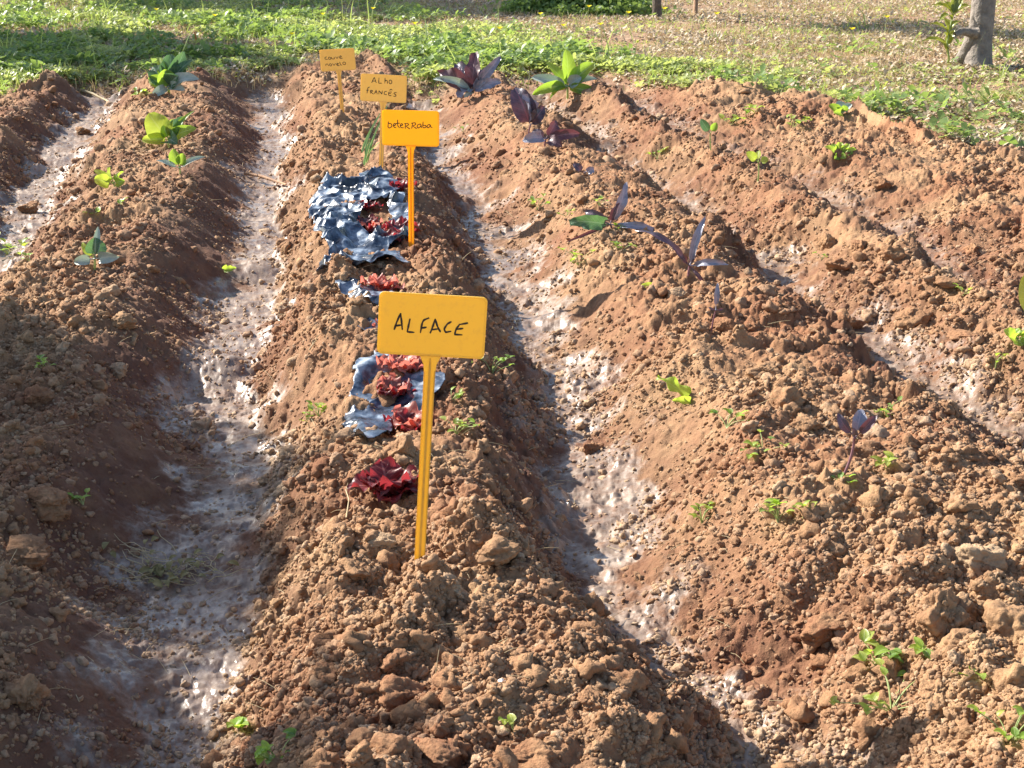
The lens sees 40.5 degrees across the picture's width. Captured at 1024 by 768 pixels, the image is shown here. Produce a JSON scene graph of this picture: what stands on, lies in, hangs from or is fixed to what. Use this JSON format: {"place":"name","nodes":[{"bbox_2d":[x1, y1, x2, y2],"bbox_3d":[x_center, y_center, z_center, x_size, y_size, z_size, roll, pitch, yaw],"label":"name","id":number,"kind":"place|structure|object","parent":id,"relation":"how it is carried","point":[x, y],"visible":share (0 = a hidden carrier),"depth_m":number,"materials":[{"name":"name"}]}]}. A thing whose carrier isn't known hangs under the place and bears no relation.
{"place":"outdoors","nodes":[
{"label":"outdoors","id":0,"kind":"place"},
{"bbox_2d":[0,0,1023,767],"bbox_3d":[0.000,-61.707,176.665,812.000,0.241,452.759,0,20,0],"label":"ground","id":1,"kind":"structure","parent":0,"point":[124,522],"depth_m":2.98,"materials":[{"name":"soil"}]},
{"bbox_2d":[3,673,50,709],"bbox_3d":[-0.604,0.381,1.710,0.059,0.050,0.050,0,20,0],"label":"earth clod","id":2,"kind":"object","parent":1,"relation":"on","point":[29,691],"visible":0.95,"depth_m":1.70,"materials":[{"name":"soil"}]},
{"bbox_2d":[6,534,50,567],"bbox_3d":[-0.727,0.250,2.084,0.078,0.042,0.073,0,20,0],"label":"earth clod","id":3,"kind":"object","parent":1,"relation":"on","point":[32,551],"visible":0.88,"depth_m":2.06,"materials":[{"name":"soil"}]},
{"bbox_2d":[24,384,54,407],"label":"earth clod","id":4,"kind":"object","parent":1,"relation":"on","point":[36,393],"visible":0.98,"depth_m":2.60,"materials":[{"name":"soil"}]},
{"bbox_2d":[24,486,68,521],"bbox_3d":[-0.744,0.190,2.214,0.085,0.054,0.067,0,20,0],"label":"earth clod","id":5,"kind":"object","parent":1,"relation":"on","point":[49,503],"visible":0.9,"depth_m":2.19,"materials":[{"name":"soil"}]},
{"bbox_2d":[74,227,118,269],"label":"cabbage seedling","id":6,"kind":"object","parent":1,"relation":"on","point":[95,245],"visible":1,"depth_m":3.56,"materials":[{"name":"green plant"}]},
{"bbox_2d":[94,167,124,187],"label":"cabbage seedling","id":7,"kind":"object","parent":1,"relation":"on","point":[103,179],"visible":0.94,"depth_m":4.48,"materials":[{"name":"green plant"}]},
{"bbox_2d":[111,311,136,328],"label":"earth clod","id":8,"kind":"object","parent":1,"relation":"on","point":[122,320],"visible":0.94,"depth_m":3.08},
{"bbox_2d":[142,111,195,147],"bbox_3d":[-1.284,-0.945,5.192,0.204,0.132,0.106,-4,20,-10],"label":"cabbage seedling","id":9,"kind":"object","parent":1,"relation":"on","point":[159,128],"visible":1,"depth_m":5.20,"materials":[{"name":"green plant"}]},
{"bbox_2d":[148,51,198,95],"bbox_3d":[-1.575,-1.444,6.475,0.248,0.197,0.164,0,20,0],"label":"cabbage plant","id":10,"kind":"object","parent":1,"relation":"on","point":[169,72],"visible":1,"depth_m":6.47,"materials":[{"name":"green plant"}]},
{"bbox_2d":[100,530,250,587],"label":"withered weeds","id":11,"kind":"object","parent":1,"relation":"on","point":[158,569],"visible":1,"depth_m":2.22,"materials":[{"name":"plant"}]},
{"bbox_2d":[156,149,203,173],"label":"cabbage seedling","id":12,"kind":"object","parent":1,"relation":"on","point":[175,158],"visible":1,"depth_m":4.64,"materials":[{"name":"green plant"}]},
{"bbox_2d":[200,749,222,767],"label":"soil clod","id":13,"kind":"object","parent":1,"relation":"on","point":[211,756],"visible":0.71,"depth_m":1.72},
{"bbox_2d":[254,727,296,764],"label":"weed","id":14,"kind":"object","parent":1,"relation":"on","point":[261,753],"visible":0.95,"depth_m":1.54,"materials":[{"name":"green plant"}]},
{"bbox_2d":[311,456,330,477],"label":"soil clod","id":15,"kind":"object","parent":1,"relation":"on","point":[320,464],"visible":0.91,"depth_m":2.25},
{"bbox_2d":[303,747,339,767],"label":"soil clod","id":16,"kind":"object","parent":1,"relation":"on","point":[322,758],"visible":1,"depth_m":1.48,"materials":[{"name":"soil"}]},
{"bbox_2d":[307,660,337,684],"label":"earth clod","id":17,"kind":"object","parent":1,"relation":"on","point":[323,671],"visible":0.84,"depth_m":1.70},
{"bbox_2d":[312,629,338,645],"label":"soil clod","id":18,"kind":"object","parent":1,"relation":"on","point":[321,639],"visible":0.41,"depth_m":1.77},
{"bbox_2d":[324,497,345,517],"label":"earth clod","id":19,"kind":"object","parent":1,"relation":"on","point":[338,505],"visible":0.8,"depth_m":2.16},
{"bbox_2d":[319,48,355,111],"bbox_3d":[-0.708,-1.214,5.734,0.148,0.332,0.006,-1,17,9],"label":"plant label","id":20,"kind":"object","parent":1,"relation":"on","point":[338,61],"visible":0.98,"depth_m":5.70,"materials":[{"name":"plastic"}]},
{"bbox_2d":[337,557,370,581],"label":"earth clod","id":21,"kind":"object","parent":1,"relation":"on","point":[356,569],"visible":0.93,"depth_m":1.91,"materials":[{"name":"soil"}]},
{"bbox_2d":[342,630,370,652],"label":"soil clod","id":22,"kind":"object","parent":1,"relation":"on","point":[353,639],"visible":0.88,"depth_m":1.71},
{"bbox_2d":[308,165,407,271],"bbox_3d":[-0.435,-0.483,4.006,0.300,0.117,1.333,-3,20,-8],"label":"plastic film","id":23,"kind":"object","parent":1,"relation":"on","point":[338,225],"visible":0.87,"depth_m":3.98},
{"bbox_2d":[381,215,419,234],"bbox_3d":[-0.308,-0.427,3.820,0.107,0.052,0.108,0,20,0],"label":"red lettuce","id":24,"kind":"object","parent":23,"relation":"on","point":[401,221],"visible":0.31,"depth_m":3.84,"materials":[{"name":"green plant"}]},
{"bbox_2d":[345,727,374,751],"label":"soil clod","id":25,"kind":"object","parent":1,"relation":"on","point":[357,736],"visible":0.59,"depth_m":1.52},
{"bbox_2d":[348,739,371,766],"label":"soil clod","id":26,"kind":"object","parent":1,"relation":"on","point":[363,746],"visible":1,"depth_m":1.47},
{"bbox_2d":[335,277,399,305],"bbox_3d":[-0.303,-0.209,3.228,0.134,0.035,0.284,-10,22,-27],"label":"plastic film","id":27,"kind":"object","parent":1,"relation":"on","point":[345,287],"visible":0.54,"depth_m":3.26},
{"bbox_2d":[360,273,404,290],"bbox_3d":[-0.311,-0.235,3.266,0.114,0.060,0.079,10,22,25],"label":"red lettuce","id":28,"kind":"object","parent":27,"relation":"on","point":[381,282],"visible":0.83,"depth_m":3.25,"materials":[{"name":"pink plant"}]},
{"bbox_2d":[357,214,386,232],"bbox_3d":[-0.415,-0.453,3.954,0.123,0.051,0.090,12,23,31],"label":"red lettuce","id":29,"kind":"object","parent":1,"relation":"on","point":[370,222],"visible":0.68,"depth_m":3.96,"materials":[{"name":"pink plant"}]},
{"bbox_2d":[362,103,388,164],"bbox_3d":[-0.429,-0.833,4.640,0.074,0.231,0.165,-16,25,-38],"label":"leek","id":30,"kind":"object","parent":1,"relation":"on","point":[366,145],"visible":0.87,"depth_m":4.68,"materials":[{"name":"green plant"}]},
{"bbox_2d":[362,532,396,552],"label":"pale clod","id":31,"kind":"object","parent":1,"relation":"on","point":[386,539],"visible":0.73,"depth_m":1.98,"materials":[{"name":"soil"}]},
{"bbox_2d":[347,456,418,504],"bbox_3d":[-0.201,0.156,2.187,0.115,0.070,0.094,0,20,0],"label":"red lettuce","id":32,"kind":"object","parent":1,"relation":"on","point":[390,479],"visible":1,"depth_m":2.18,"materials":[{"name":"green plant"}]},
{"bbox_2d":[360,73,406,166],"bbox_3d":[-0.427,-0.825,4.566,0.150,0.379,0.008,2,18,-4],"label":"plant label","id":33,"kind":"object","parent":1,"relation":"on","point":[382,89],"visible":0.98,"depth_m":4.53,"materials":[{"name":"plastic"}]},
{"bbox_2d":[369,732,407,756],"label":"soil clod","id":34,"kind":"object","parent":1,"relation":"on","point":[391,744],"visible":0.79,"depth_m":1.50,"materials":[{"name":"soil"}]},
{"bbox_2d":[376,549,400,569],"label":"soil clod","id":35,"kind":"object","parent":1,"relation":"on","point":[387,559],"visible":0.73,"depth_m":1.96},
{"bbox_2d":[340,351,444,437],"bbox_3d":[-0.222,0.025,2.592,0.192,0.067,0.489,0,20,0],"label":"plastic film","id":36,"kind":"object","parent":1,"relation":"on","point":[368,369],"visible":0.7,"depth_m":2.61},
{"bbox_2d":[376,373,415,398],"bbox_3d":[-0.217,0.009,2.630,0.082,0.046,0.070,0,20,0],"label":"red lettuce","id":37,"kind":"object","parent":36,"relation":"on","point":[393,391],"visible":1,"depth_m":2.62,"materials":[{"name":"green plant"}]},
{"bbox_2d":[376,354,423,372],"bbox_3d":[-0.208,-0.040,2.699,0.113,0.050,0.080,0,20,0],"label":"red lettuce","id":38,"kind":"object","parent":36,"relation":"on","point":[404,363],"visible":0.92,"depth_m":2.68,"materials":[{"name":"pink plant"}]},
{"bbox_2d":[379,647,412,674],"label":"earth clod","id":39,"kind":"object","parent":1,"relation":"on","point":[394,659],"visible":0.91,"depth_m":1.70,"materials":[{"name":"soil"}]},
{"bbox_2d":[383,434,415,457],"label":"earth clod","id":40,"kind":"object","parent":1,"relation":"on","point":[404,443],"visible":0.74,"depth_m":2.28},
{"bbox_2d":[379,673,425,711],"bbox_3d":[-0.134,0.374,1.666,0.059,0.050,0.052,-15,25,-36],"label":"earth clod","id":41,"kind":"object","parent":1,"relation":"on","point":[395,691],"visible":0.72,"depth_m":1.65,"materials":[{"name":"soil"}]},
{"bbox_2d":[388,698,425,723],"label":"soil clod","id":42,"kind":"object","parent":1,"relation":"on","point":[400,713],"visible":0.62,"depth_m":1.62,"materials":[{"name":"soil"}]},
{"bbox_2d":[383,401,434,432],"bbox_3d":[-0.185,0.067,2.517,0.088,0.056,0.089,-5,20,-15],"label":"red lettuce","id":43,"kind":"object","parent":1,"relation":"on","point":[407,418],"visible":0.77,"depth_m":2.52,"materials":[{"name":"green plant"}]},
{"bbox_2d":[382,110,438,246],"bbox_3d":[-0.266,-0.503,3.653,0.150,0.429,0.008,3,18,6],"label":"plant label","id":44,"kind":"object","parent":1,"relation":"on","point":[410,130],"visible":0.99,"depth_m":3.61,"materials":[{"name":"orange plastic"}]},
{"bbox_2d":[407,630,435,651],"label":"soil clod","id":45,"kind":"object","parent":1,"relation":"on","point":[424,640],"visible":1,"depth_m":1.72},
{"bbox_2d":[377,291,487,559],"bbox_3d":[-0.118,0.100,1.881,0.142,0.454,0.007,3,17,-3],"label":"plant label","id":46,"kind":"object","parent":1,"relation":"on","point":[430,330],"visible":0.97,"depth_m":1.83,"materials":[{"name":"yellow plastic"}]},
{"bbox_2d":[413,737,461,767],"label":"earth clod","id":47,"kind":"object","parent":1,"relation":"on","point":[438,753],"visible":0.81,"depth_m":1.52,"materials":[{"name":"soil"}]},
{"bbox_2d":[432,666,457,690],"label":"soil clod","id":48,"kind":"object","parent":1,"relation":"on","point":[444,677],"visible":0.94,"depth_m":1.66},
{"bbox_2d":[434,52,500,98],"bbox_3d":[-0.207,-1.428,6.448,0.320,0.219,0.179,0,20,0],"label":"cabbage seedling","id":49,"kind":"object","parent":1,"relation":"on","point":[462,77],"visible":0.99,"depth_m":6.43,"materials":[{"name":"purple plant"}]},
{"bbox_2d":[467,631,492,651],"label":"soil clod","id":50,"kind":"object","parent":1,"relation":"on","point":[481,639],"visible":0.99,"depth_m":1.72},
{"bbox_2d":[477,534,521,565],"bbox_3d":[-0.017,0.229,1.929,0.062,0.042,0.084,0,20,0],"label":"earth clod","id":51,"kind":"object","parent":1,"relation":"on","point":[496,550],"visible":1,"depth_m":1.90,"materials":[{"name":"soil"}]},
{"bbox_2d":[492,745,518,767],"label":"soil clod","id":52,"kind":"object","parent":1,"relation":"on","point":[507,757],"visible":0.75,"depth_m":1.52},
{"bbox_2d":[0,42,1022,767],"bbox_3d":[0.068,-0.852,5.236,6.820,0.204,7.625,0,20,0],"label":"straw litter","id":53,"kind":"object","parent":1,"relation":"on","point":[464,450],"visible":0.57,"depth_m":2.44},
{"bbox_2d":[0,0,1022,87],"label":"tall grass","id":54,"kind":"structure","parent":1,"relation":"on","point":[314,25],"depth_m":8.35,"materials":[{"name":"plant"}]},
{"bbox_2d":[0,0,1023,146],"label":"broad leaved weeds","id":55,"kind":"object","parent":1,"relation":"on","point":[44,53],"visible":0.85,"depth_m":8.02,"materials":[{"name":"green plant"}]},
{"bbox_2d":[0,0,1023,149],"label":"dry grass","id":56,"kind":"structure","parent":1,"relation":"on","point":[791,50],"depth_m":8.49,"materials":[{"name":"plant"}]},
{"bbox_2d":[0,0,1023,767],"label":"soil crumbs","id":57,"kind":"object","parent":1,"relation":"on","point":[972,752],"visible":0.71,"depth_m":2.20,"materials":[{"name":"soil"}]},
{"bbox_2d":[509,652,533,672],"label":"soil clod","id":58,"kind":"object","parent":1,"relation":"on","point":[522,661],"visible":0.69,"depth_m":1.68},
{"bbox_2d":[510,87,545,132],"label":"cabbage seedling","id":59,"kind":"object","parent":1,"relation":"on","point":[524,106],"visible":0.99,"depth_m":5.31,"materials":[{"name":"purple plant"}]},
{"bbox_2d":[523,663,549,690],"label":"soil clod","id":60,"kind":"object","parent":1,"relation":"on","point":[538,674],"visible":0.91,"depth_m":1.66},
{"bbox_2d":[511,737,565,767],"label":"earth clod","id":61,"kind":"object","parent":1,"relation":"on","point":[531,752],"visible":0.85,"depth_m":1.54,"materials":[{"name":"soil"}]},
{"bbox_2d":[522,120,579,146],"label":"cabbage seedling","id":62,"kind":"object","parent":1,"relation":"on","point":[555,134],"visible":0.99,"depth_m":5.05,"materials":[{"name":"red plant"}]},
{"bbox_2d":[531,50,595,98],"bbox_3d":[0.267,-1.507,6.778,0.345,0.235,0.144,0,20,0],"label":"cabbage plant","id":63,"kind":"object","parent":1,"relation":"on","point":[573,75],"visible":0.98,"depth_m":6.78,"materials":[{"name":"green plant"}]},
{"bbox_2d":[553,590,582,609],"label":"earth clod","id":64,"kind":"object","parent":1,"relation":"on","point":[568,597],"visible":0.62,"depth_m":1.85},
{"bbox_2d":[478,0,687,16],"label":"bush","id":65,"kind":"object","parent":1,"relation":"on","point":[621,7],"visible":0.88,"depth_m":10.79,"materials":[{"name":"green plant"}]},
{"bbox_2d":[572,619,604,637],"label":"soil clod","id":66,"kind":"object","parent":1,"relation":"on","point":[593,624],"visible":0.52,"depth_m":1.79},
{"bbox_2d":[576,685,601,712],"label":"earth clod","id":67,"kind":"object","parent":1,"relation":"on","point":[588,698],"visible":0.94,"depth_m":1.63,"materials":[{"name":"soil"}]},
{"bbox_2d":[574,658,606,679],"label":"soil clod","id":68,"kind":"object","parent":1,"relation":"on","point":[588,668],"visible":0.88,"depth_m":1.67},
{"bbox_2d":[581,591,604,616],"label":"soil clod","id":69,"kind":"object","parent":1,"relation":"on","point":[593,601],"visible":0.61,"depth_m":2.01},
{"bbox_2d":[567,182,653,241],"bbox_3d":[0.296,-0.479,3.892,0.289,0.160,0.095,0,20,0],"label":"cabbage seedling","id":70,"kind":"object","parent":1,"relation":"on","point":[592,220],"visible":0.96,"depth_m":3.89,"materials":[{"name":"purple plant"}]},
{"bbox_2d":[607,672,637,691],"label":"soil clod","id":71,"kind":"object","parent":1,"relation":"on","point":[619,679],"visible":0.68,"depth_m":1.66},
{"bbox_2d":[616,669,648,692],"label":"soil clod","id":72,"kind":"object","parent":1,"relation":"on","point":[640,678],"visible":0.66,"depth_m":1.68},
{"bbox_2d":[646,711,667,742],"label":"soil clod","id":73,"kind":"object","parent":1,"relation":"on","point":[656,720],"visible":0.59,"depth_m":1.61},
{"bbox_2d":[656,375,691,403],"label":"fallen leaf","id":74,"kind":"object","parent":1,"relation":"on","point":[683,391],"visible":1,"depth_m":2.72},
{"bbox_2d":[662,728,688,754],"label":"soil clod","id":75,"kind":"object","parent":1,"relation":"on","point":[675,740],"visible":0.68,"depth_m":1.63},
{"bbox_2d":[635,216,727,280],"bbox_3d":[0.418,-0.326,3.427,0.235,0.171,0.065,4,20,10],"label":"cabbage seedling","id":76,"kind":"object","parent":1,"relation":"on","point":[696,238],"visible":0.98,"depth_m":3.41,"materials":[{"name":"purple plant"}]},
{"bbox_2d":[680,705,694,732],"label":"soil clod","id":77,"kind":"object","parent":1,"relation":"on","point":[686,714],"visible":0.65,"depth_m":1.70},
{"bbox_2d":[710,317,737,333],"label":"earth clod","id":78,"kind":"object","parent":1,"relation":"on","point":[723,324],"visible":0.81,"depth_m":2.99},
{"bbox_2d":[745,361,781,378],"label":"earth clod","id":79,"kind":"object","parent":1,"relation":"on","point":[758,371],"visible":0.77,"depth_m":2.73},
{"bbox_2d":[773,386,804,408],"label":"earth clod","id":80,"kind":"object","parent":1,"relation":"on","point":[785,395],"visible":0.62,"depth_m":2.54,"materials":[{"name":"soil"}]},
{"bbox_2d":[784,697,815,722],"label":"soil clod","id":81,"kind":"object","parent":1,"relation":"on","point":[796,710],"visible":0.98,"depth_m":1.78,"materials":[{"name":"soil"}]},
{"bbox_2d":[788,412,824,431],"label":"earth clod","id":82,"kind":"object","parent":1,"relation":"on","point":[804,422],"visible":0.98,"depth_m":2.44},
{"bbox_2d":[795,520,821,538],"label":"soil clod","id":83,"kind":"object","parent":1,"relation":"on","point":[807,529],"visible":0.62,"depth_m":2.05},
{"bbox_2d":[796,500,825,522],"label":"soil clod","id":84,"kind":"object","parent":1,"relation":"on","point":[811,511],"visible":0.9,"depth_m":2.08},
{"bbox_2d":[808,653,830,669],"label":"soil clod","id":85,"kind":"object","parent":1,"relation":"on","point":[820,660],"visible":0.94,"depth_m":1.86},
{"bbox_2d":[800,602,854,647],"bbox_3d":[0.438,0.331,1.911,0.112,0.043,0.064,-8,21,-21],"label":"earth clod","id":86,"kind":"object","parent":1,"relation":"on","point":[820,628],"visible":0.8,"depth_m":1.89,"materials":[{"name":"soil"}]},
{"bbox_2d":[824,257,852,271],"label":"earth clod","id":87,"kind":"object","parent":1,"relation":"on","point":[833,263],"visible":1,"depth_m":3.64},
{"bbox_2d":[841,662,869,681],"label":"soil clod","id":88,"kind":"object","parent":1,"relation":"on","point":[851,672],"visible":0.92,"depth_m":1.78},
{"bbox_2d":[837,409,876,475],"bbox_3d":[0.535,0.099,2.170,0.061,0.117,0.034,0,20,0],"label":"cabbage seedling","id":89,"kind":"object","parent":1,"relation":"on","point":[862,423],"visible":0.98,"depth_m":2.16,"materials":[{"name":"purple plant"}]},
{"bbox_2d":[852,715,881,751],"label":"soil clod","id":90,"kind":"object","parent":1,"relation":"on","point":[866,727],"visible":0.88,"depth_m":1.70,"materials":[{"name":"soil"}]},
{"bbox_2d":[857,484,884,507],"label":"soil clod","id":91,"kind":"object","parent":1,"relation":"on","point":[873,496],"visible":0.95,"depth_m":2.10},
{"bbox_2d":[828,658,914,714],"bbox_3d":[0.462,0.384,1.700,0.156,0.043,0.127,0,20,0],"label":"weed","id":92,"kind":"object","parent":1,"relation":"on","point":[873,697],"visible":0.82,"depth_m":1.70,"materials":[{"name":"green plant"}]},
{"bbox_2d":[852,628,903,664],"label":"weed","id":93,"kind":"object","parent":1,"relation":"on","point":[865,636],"visible":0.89,"depth_m":1.77,"materials":[{"name":"green plant"}]},
{"bbox_2d":[870,656,901,682],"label":"soil clod","id":94,"kind":"object","parent":1,"relation":"on","point":[892,666],"visible":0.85,"depth_m":1.75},
{"bbox_2d":[877,244,905,262],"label":"earth clod","id":95,"kind":"object","parent":1,"relation":"on","point":[895,254],"visible":0.94,"depth_m":3.57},
{"bbox_2d":[895,306,931,329],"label":"earth clod","id":96,"kind":"object","parent":1,"relation":"on","point":[907,318],"visible":0.91,"depth_m":3.27,"materials":[{"name":"soil"}]},
{"bbox_2d":[904,487,929,505],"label":"soil clod","id":97,"kind":"object","parent":1,"relation":"on","point":[910,493],"visible":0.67,"depth_m":2.08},
{"bbox_2d":[919,672,947,712],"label":"earth clod","id":98,"kind":"object","parent":1,"relation":"on","point":[928,688],"visible":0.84,"depth_m":1.67,"materials":[{"name":"soil"}]},
{"bbox_2d":[914,587,959,639],"bbox_3d":[0.557,0.299,1.814,0.050,0.072,0.097,17,26,39],"label":"earth clod","id":99,"kind":"object","parent":1,"relation":"on","point":[931,619],"visible":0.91,"depth_m":1.79,"materials":[{"name":"soil"}]},
{"bbox_2d":[933,276,964,287],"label":"earth clod","id":100,"kind":"object","parent":1,"relation":"on","point":[944,282],"visible":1,"depth_m":3.32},
{"bbox_2d":[939,628,974,652],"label":"earth clod","id":101,"kind":"object","parent":1,"relation":"on","point":[954,637],"visible":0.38,"depth_m":1.73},
{"bbox_2d":[922,0,995,69],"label":"fruit tree","id":102,"kind":"object","parent":1,"relation":"on","point":[975,49],"visible":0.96,"depth_m":7.48,"materials":[{"name":"grey plant"}]},
{"bbox_2d":[948,717,973,739],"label":"soil clod","id":103,"kind":"object","parent":1,"relation":"on","point":[964,729],"visible":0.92,"depth_m":1.61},
{"bbox_2d":[947,499,982,512],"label":"soil clod","id":104,"kind":"object","parent":1,"relation":"on","point":[962,505],"visible":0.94,"depth_m":2.06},
{"bbox_2d":[953,543,1007,576],"bbox_3d":[0.657,0.247,1.962,0.082,0.058,0.079,0,20,0],"label":"pale clod","id":105,"kind":"object","parent":1,"relation":"on","point":[971,557],"visible":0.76,"depth_m":1.94,"materials":[{"name":"soil"}]},
{"bbox_2d":[967,704,1023,741],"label":"weed","id":106,"kind":"object","parent":1,"relation":"on","point":[1015,731],"visible":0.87,"depth_m":1.54,"materials":[{"name":"green plant"}]},
{"bbox_2d":[991,668,1009,692],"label":"soil clod","id":107,"kind":"object","parent":1,"relation":"on","point":[999,681],"visible":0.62,"depth_m":1.63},
{"bbox_2d":[982,599,1023,640],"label":"earth clod","id":108,"kind":"object","parent":1,"relation":"on","point":[1000,616],"visible":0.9,"depth_m":1.77,"materials":[{"name":"soil"}]},
{"bbox_2d":[1004,662,1023,685],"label":"soil clod","id":109,"kind":"object","parent":1,"relation":"on","point":[1015,672],"visible":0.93,"depth_m":1.61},
{"bbox_2d":[1004,327,1023,345],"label":"leafy weed","id":110,"kind":"object","parent":1,"relation":"on","point":[1012,334],"visible":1,"depth_m":2.97,"materials":[{"name":"green plant"}]},
{"bbox_2d":[0,0,1023,140],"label":"green grass","id":111,"kind":"structure","parent":0,"point":[98,20],"depth_m":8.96,"materials":[{"name":"plant"}]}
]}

